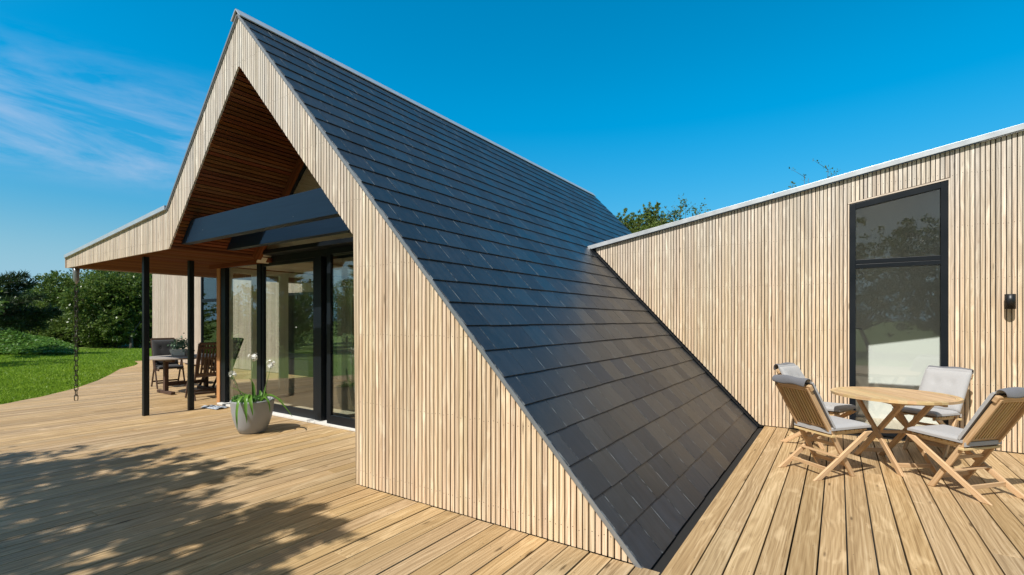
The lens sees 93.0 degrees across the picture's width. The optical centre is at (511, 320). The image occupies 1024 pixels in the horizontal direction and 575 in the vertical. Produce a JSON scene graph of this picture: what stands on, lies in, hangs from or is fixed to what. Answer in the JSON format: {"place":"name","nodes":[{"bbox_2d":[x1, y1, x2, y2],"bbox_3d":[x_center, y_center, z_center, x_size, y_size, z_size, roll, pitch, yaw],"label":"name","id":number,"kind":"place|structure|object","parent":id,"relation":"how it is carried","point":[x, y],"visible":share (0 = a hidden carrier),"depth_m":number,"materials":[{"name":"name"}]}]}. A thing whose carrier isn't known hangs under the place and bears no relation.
{"place":"outdoors","nodes":[
{"label":"outdoors","id":0,"kind":"place"},
{"bbox_2d":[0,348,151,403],"bbox_3d":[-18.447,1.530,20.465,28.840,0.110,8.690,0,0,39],"label":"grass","id":1,"kind":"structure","parent":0,"point":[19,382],"depth_m":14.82,"materials":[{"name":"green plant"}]},
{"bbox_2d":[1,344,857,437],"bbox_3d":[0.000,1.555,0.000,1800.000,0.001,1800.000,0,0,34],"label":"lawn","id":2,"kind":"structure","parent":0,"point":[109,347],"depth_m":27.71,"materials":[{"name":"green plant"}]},
{"bbox_2d":[0,290,9,329],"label":"broadleaf tree","id":3,"kind":"object","parent":2,"relation":"on","point":[3,301],"visible":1,"depth_m":17.14,"materials":[{"name":"green plant"}]},
{"bbox_2d":[0,291,50,344],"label":"bush","id":4,"kind":"object","parent":2,"relation":"on","point":[13,335],"depth_m":29.38,"materials":[{"name":"green plant"}]},
{"bbox_2d":[0,269,66,334],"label":"tree","id":5,"kind":"object","parent":2,"relation":"on","point":[20,319],"visible":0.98,"depth_m":20.76,"materials":[{"name":"green plant"}]},
{"bbox_2d":[0,326,76,355],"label":"ground ivy","id":6,"kind":"object","parent":2,"relation":"on","point":[44,345],"visible":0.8,"depth_m":22.41,"materials":[{"name":"green plant"}]},
{"bbox_2d":[15,285,71,342],"bbox_3d":[-27.666,-0.448,30.022,5.310,4.401,4.592,0,0,10],"label":"bush","id":7,"kind":"object","parent":2,"relation":"on","point":[38,332],"visible":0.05,"depth_m":28.54,"materials":[{"name":"green plant"}]},
{"bbox_2d":[31,269,110,346],"bbox_3d":[-25.439,-0.913,29.499,5.341,5.216,5.099,0,0,-29],"label":"bush","id":8,"kind":"object","parent":2,"relation":"on","point":[50,281],"visible":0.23,"depth_m":27.66,"materials":[{"name":"green plant"}]},
{"bbox_2d":[48,269,151,347],"bbox_3d":[-22.817,-1.023,27.987,5.815,5.350,5.817,0,0,34],"label":"bush","id":9,"kind":"object","parent":2,"relation":"on","point":[66,300],"visible":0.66,"depth_m":26.26,"materials":[{"name":"green plant"}]},
{"bbox_2d":[78,270,151,347],"bbox_3d":[-21.729,-0.918,28.466,5.367,5.585,5.470,0,0,34],"label":"bush","id":10,"kind":"object","parent":2,"relation":"on","point":[135,287],"visible":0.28,"depth_m":26.85,"materials":[{"name":"green plant"}]},
{"bbox_2d":[100,273,151,346],"bbox_3d":[-21.396,-0.973,29.288,5.310,5.317,5.179,0,0,34],"label":"bush","id":11,"kind":"object","parent":2,"relation":"on","point":[150,336],"visible":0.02,"depth_m":27.73,"materials":[{"name":"green plant"}]},
{"bbox_2d":[129,321,140,347],"bbox_3d":[-20.727,0.824,26.597,0.820,1.566,0.601,0,0,34],"label":"tree trunk","id":12,"kind":"object","parent":2,"relation":"on","point":[131,342],"visible":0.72,"depth_m":26.48,"materials":[{"name":"grey plant"}]},
{"bbox_2d":[64,8,1023,568],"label":"house","id":13,"kind":"structure","parent":2,"relation":"on","point":[490,332],"depth_m":5.92,"materials":[{"name":"brown wood"}]},
{"bbox_2d":[72,268,79,400],"bbox_3d":[-8.130,0.272,9.065,0.110,2.480,0.110,0,0,34],"label":"rain chain","id":14,"kind":"object","parent":13,"relation":"hanging from","point":[76,273],"visible":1,"depth_m":9.06,"materials":[{"name":"metal"}]},
{"bbox_2d":[200,277,216,364],"bbox_3d":[-9.899,-0.184,15.990,1.315,3.279,0.081,0,0,34],"label":"window","id":15,"kind":"structure","parent":13,"relation":"in","point":[202,300],"depth_m":16.30,"materials":[{"name":"black metal"}]},
{"bbox_2d":[229,268,256,400],"bbox_3d":[-4.999,0.260,9.008,0.048,2.420,0.522,0,0,34],"label":"side window","id":16,"kind":"structure","parent":13,"relation":"in","point":[253,273],"depth_m":9.14,"materials":[{"name":"black metal"}]},
{"bbox_2d":[266,271,283,394],"bbox_3d":[-4.701,0.260,9.452,0.048,2.420,0.532,0,0,34],"label":"side window","id":17,"kind":"structure","parent":13,"relation":"in","point":[280,391],"depth_m":9.62,"materials":[{"name":"black metal"}]},
{"bbox_2d":[262,257,314,418],"bbox_3d":[-3.495,0.263,7.598,1.470,2.405,0.048,0,0,34],"label":"sliding door","id":18,"kind":"structure","parent":13,"relation":"in","point":[307,413],"depth_m":7.62,"materials":[{"name":"black metal"}]},
{"bbox_2d":[284,272,312,393],"bbox_3d":[-4.303,0.260,10.043,0.048,2.420,0.877,0,0,34],"label":"side window","id":19,"kind":"structure","parent":13,"relation":"in","point":[287,390],"depth_m":9.70,"materials":[{"name":"black metal"}]},
{"bbox_2d":[288,290,337,361],"bbox_3d":[-5.325,0.138,12.914,2.290,1.824,0.081,0,0,34],"label":"window","id":20,"kind":"structure","parent":13,"relation":"in","point":[293,355],"depth_m":13.03,"materials":[{"name":"black metal"}]},
{"bbox_2d":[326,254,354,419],"bbox_3d":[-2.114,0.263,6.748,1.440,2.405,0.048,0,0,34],"label":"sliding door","id":21,"kind":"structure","parent":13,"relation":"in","point":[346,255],"depth_m":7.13,"materials":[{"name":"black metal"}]},
{"bbox_2d":[327,245,354,427],"bbox_3d":[-1.670,0.223,6.299,2.302,2.485,0.048,0,0,34],"label":"sliding door","id":22,"kind":"structure","parent":13,"relation":"in","point":[331,419],"depth_m":6.89,"materials":[{"name":"black metal"}]},
{"bbox_2d":[333,277,354,387],"bbox_3d":[-3.826,0.260,10.752,0.048,2.420,0.817,0,0,34],"label":"side window","id":23,"kind":"structure","parent":13,"relation":"in","point":[345,383],"depth_m":11.02,"materials":[{"name":"black metal"}]},
{"bbox_2d":[848,178,949,437],"bbox_3d":[4.813,-0.121,6.084,1.004,3.152,0.101,0,0,34],"label":"window","id":24,"kind":"structure","parent":13,"relation":"in","point":[943,259],"depth_m":5.99,"materials":[{"name":"black metal"}]},
{"bbox_2d":[1004,294,1015,308],"bbox_3d":[5.592,-0.210,5.458,0.092,0.168,0.122,0,0,34],"label":"wall lamp","id":25,"kind":"object","parent":13,"relation":"attached to","point":[1009,301],"visible":1,"depth_m":5.42,"materials":[{"name":"black metal"}]},
{"bbox_2d":[616,201,681,232],"bbox_3d":[6.952,-2.182,24.623,3.898,7.631,3.218,0,0,34],"label":"leafy tree","id":26,"kind":"object","parent":2,"relation":"on","point":[638,224],"visible":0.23,"depth_m":24.19,"materials":[{"name":"green plant"}]},
{"bbox_2d":[656,194,710,225],"bbox_3d":[8.094,-2.252,23.142,2.494,7.616,1.592,0,0,34],"label":"tall shrub","id":27,"kind":"object","parent":2,"relation":"on","point":[675,212],"visible":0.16,"depth_m":23.12,"materials":[{"name":"green plant"}]},
{"bbox_2d":[773,159,837,192],"bbox_3d":[13.300,-2.701,21.744,2.738,8.509,1.560,0,0,68],"label":"tall shrub","id":28,"kind":"object","parent":2,"relation":"on","point":[808,178],"visible":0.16,"depth_m":21.80,"materials":[{"name":"green plant"}]},
{"bbox_2d":[0,0,1023,296],"label":"sky","id":29,"kind":"structure","parent":0,"point":[632,103],"materials":[{"name":"blue"}]},
{"bbox_2d":[650,427,963,574],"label":"deck underlay","id":30,"kind":"object","parent":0,"point":[671,550],"depth_m":3.81,"materials":[{"name":"black"}]},
{"bbox_2d":[0,360,1023,574],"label":"wooden deck","id":31,"kind":"structure","parent":30,"relation":"on","point":[103,476],"depth_m":3.83,"materials":[{"name":"brown wood"}]},
{"bbox_2d":[150,338,185,388],"bbox_3d":[-7.826,0.954,11.030,0.762,1.090,0.575,0,0,42],"label":"dining chair","id":32,"kind":"object","parent":31,"relation":"on","point":[159,347],"visible":0.68,"depth_m":11.04,"materials":[{"name":"grey wood"}]},
{"bbox_2d":[149,354,214,394],"bbox_3d":[-6.873,1.127,10.262,1.200,0.745,1.440,0,0,34],"label":"dining table","id":33,"kind":"object","parent":31,"relation":"on","point":[166,359],"visible":0.61,"depth_m":9.95,"materials":[{"name":"brown wood"}]},
{"bbox_2d":[170,349,186,355],"bbox_3d":[-7.122,0.689,10.429,0.337,0.130,0.178,0,0,0],"label":"planter box","id":34,"kind":"object","parent":33,"relation":"on","point":[176,352],"visible":0.77,"depth_m":10.35,"materials":[{"name":"concrete"}]},
{"bbox_2d":[167,333,194,351],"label":"plant","id":35,"kind":"object","parent":34,"relation":"in","point":[181,343],"visible":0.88,"depth_m":10.38,"materials":[{"name":"green plant"}]},
{"bbox_2d":[185,342,216,400],"bbox_3d":[-5.871,0.954,9.352,0.762,1.090,0.575,0,0,42],"label":"dining chair","id":36,"kind":"object","parent":31,"relation":"on","point":[197,374],"visible":0.57,"depth_m":9.14,"materials":[{"name":"brown wood"}]},
{"bbox_2d":[202,405,226,409],"bbox_3d":[-5.075,1.476,8.306,0.444,0.048,0.224,0,0,27],"label":"door mat","id":37,"kind":"object","parent":31,"relation":"on","point":[216,407],"depth_m":8.25,"materials":[{"name":"white fabric"}]},
{"bbox_2d":[199,338,243,386],"bbox_3d":[-6.628,0.954,11.095,0.575,1.090,0.762,0,0,29],"label":"dining chair","id":38,"kind":"object","parent":31,"relation":"on","point":[237,342],"visible":0.27,"depth_m":11.20,"materials":[{"name":"brown wood"}]},
{"bbox_2d":[230,396,274,433],"bbox_3d":[-3.490,1.280,6.537,0.536,0.432,0.536,0,0,34],"label":"flower pot","id":39,"kind":"object","parent":31,"relation":"on","point":[258,420],"visible":0.81,"depth_m":6.36,"materials":[{"name":"concrete"}]},
{"bbox_2d":[231,393,262,402],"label":"creeping plant","id":40,"kind":"object","parent":39,"relation":"in","point":[255,397],"visible":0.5,"depth_m":6.46,"materials":[{"name":"green plant"}]},
{"bbox_2d":[228,353,291,426],"bbox_3d":[-3.395,0.915,6.434,0.803,0.970,0.556,0,0,34],"label":"flowering lily","id":41,"kind":"object","parent":39,"relation":"in","point":[249,397],"visible":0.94,"depth_m":6.48,"materials":[{"name":"green plant"}]},
{"bbox_2d":[773,362,856,449],"bbox_3d":[3.666,1.019,5.908,0.454,0.960,0.770,0,0,-34],"label":"folding chair","id":42,"kind":"object","parent":31,"relation":"on","point":[794,370],"visible":0.48,"depth_m":5.84,"materials":[{"name":"grey fabric"}]},
{"bbox_2d":[772,375,871,480],"bbox_3d":[3.052,1.019,4.816,0.770,0.960,0.454,0,0,-13],"label":"folding chair","id":43,"kind":"object","parent":31,"relation":"on","point":[804,402],"visible":1,"depth_m":4.70,"materials":[{"name":"brown wood"}]},
{"bbox_2d":[831,387,963,476],"bbox_3d":[3.952,1.131,5.043,1.080,0.738,1.080,0,0,4],"label":"round table","id":44,"kind":"object","parent":31,"relation":"on","point":[898,399],"visible":0.94,"depth_m":4.93,"materials":[{"name":"brown wood"}]},
{"bbox_2d":[892,365,973,457],"bbox_3d":[4.810,1.019,5.547,0.770,0.960,0.454,0,0,-23],"label":"folding chair","id":45,"kind":"object","parent":31,"relation":"on","point":[955,381],"visible":0.77,"depth_m":5.51,"materials":[{"name":"grey fabric"}]},
{"bbox_2d":[906,387,1023,505],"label":"folding chair","id":46,"kind":"object","parent":31,"relation":"on","point":[995,419],"visible":1,"depth_m":4.15,"materials":[{"name":"brown wood"}]}
]}

